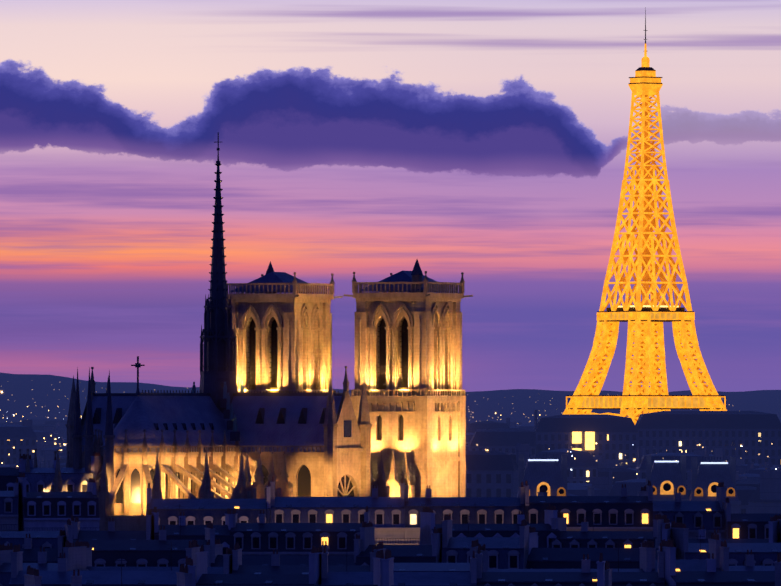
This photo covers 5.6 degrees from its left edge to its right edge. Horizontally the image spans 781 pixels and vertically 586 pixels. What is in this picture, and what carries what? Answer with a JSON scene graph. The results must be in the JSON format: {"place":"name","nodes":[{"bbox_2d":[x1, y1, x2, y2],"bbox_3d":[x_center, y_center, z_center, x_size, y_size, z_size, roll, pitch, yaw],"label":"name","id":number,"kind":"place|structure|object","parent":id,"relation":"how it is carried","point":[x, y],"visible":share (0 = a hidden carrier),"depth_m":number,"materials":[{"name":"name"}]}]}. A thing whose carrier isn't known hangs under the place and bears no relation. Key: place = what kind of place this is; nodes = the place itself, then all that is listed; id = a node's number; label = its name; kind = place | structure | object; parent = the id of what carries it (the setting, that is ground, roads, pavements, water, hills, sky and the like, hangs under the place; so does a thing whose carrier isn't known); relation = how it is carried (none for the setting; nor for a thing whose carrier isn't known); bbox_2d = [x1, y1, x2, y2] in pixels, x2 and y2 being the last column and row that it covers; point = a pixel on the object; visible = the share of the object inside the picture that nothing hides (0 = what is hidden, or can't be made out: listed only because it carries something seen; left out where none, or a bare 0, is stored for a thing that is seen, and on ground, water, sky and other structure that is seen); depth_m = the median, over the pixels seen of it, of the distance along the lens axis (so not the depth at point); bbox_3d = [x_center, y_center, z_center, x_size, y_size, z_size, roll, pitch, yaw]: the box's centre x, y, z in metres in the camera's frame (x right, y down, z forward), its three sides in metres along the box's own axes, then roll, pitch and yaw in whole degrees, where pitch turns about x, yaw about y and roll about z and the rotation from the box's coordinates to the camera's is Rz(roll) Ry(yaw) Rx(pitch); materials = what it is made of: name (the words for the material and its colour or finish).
{"place":"outdoors","nodes":[
{"label":"outdoors","id":0,"kind":"place"},
{"bbox_2d":[0,372,780,424],"bbox_3d":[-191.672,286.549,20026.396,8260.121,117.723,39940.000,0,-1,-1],"label":"hills","id":1,"kind":"structure","parent":0,"point":[20,394],"depth_m":9841.95,"materials":[{"name":"blue"}]},
{"bbox_2d":[18,260,472,530],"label":"cathedral","id":2,"kind":"structure","parent":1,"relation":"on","point":[304,428],"depth_m":1550.66,"materials":[{"name":"stone"}]},
{"bbox_2d":[192,132,243,440],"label":"spire","id":3,"kind":"structure","parent":2,"relation":"on","point":[218,365],"depth_m":1529.52,"materials":[{"name":"black metal"}]},
{"bbox_2d":[1,388,775,477],"bbox_3d":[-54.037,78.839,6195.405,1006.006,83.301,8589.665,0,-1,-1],"label":"city lights","id":4,"kind":"object","parent":1,"relation":"on","point":[469,420],"visible":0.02,"depth_m":3960.09},
{"bbox_2d":[0,451,780,585],"bbox_3d":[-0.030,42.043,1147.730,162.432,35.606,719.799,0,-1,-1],"label":"city buildings","id":5,"kind":"structure","parent":1,"relation":"on","point":[48,538],"depth_m":1220.60,"materials":[{"name":"paint"}]},
{"bbox_2d":[0,417,780,513],"bbox_3d":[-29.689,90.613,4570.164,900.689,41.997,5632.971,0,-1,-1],"label":"city","id":6,"kind":"object","parent":1,"relation":"on","point":[495,474],"visible":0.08,"depth_m":2086.36,"materials":[{"name":"metal"}]},
{"bbox_2d":[468,410,780,466],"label":"buildings","id":7,"kind":"structure","parent":1,"relation":"on","point":[754,434],"depth_m":2735.23,"materials":[{"name":"stone"}]},
{"bbox_2d":[563,7,726,423],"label":"eiffel tower","id":8,"kind":"structure","parent":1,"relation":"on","point":[645,318],"depth_m":5407.01,"materials":[{"name":"yellow metal"}]},
{"bbox_2d":[0,0,780,391],"label":"sky","id":9,"kind":"structure","parent":0,"point":[484,140],"materials":[{"name":"purple"}]},
{"bbox_2d":[517,454,568,496],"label":"pavilion roof","id":10,"kind":"structure","parent":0,"point":[549,475],"depth_m":1696.08,"materials":[{"name":"stone"}]},
{"bbox_2d":[646,455,688,500],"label":"pavilion roof","id":11,"kind":"structure","parent":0,"point":[667,479],"depth_m":1741.51,"materials":[{"name":"stone"}]},
{"bbox_2d":[686,457,740,513],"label":"pavilion roof","id":12,"kind":"structure","parent":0,"point":[707,478],"depth_m":1726.24,"materials":[{"name":"stone"}]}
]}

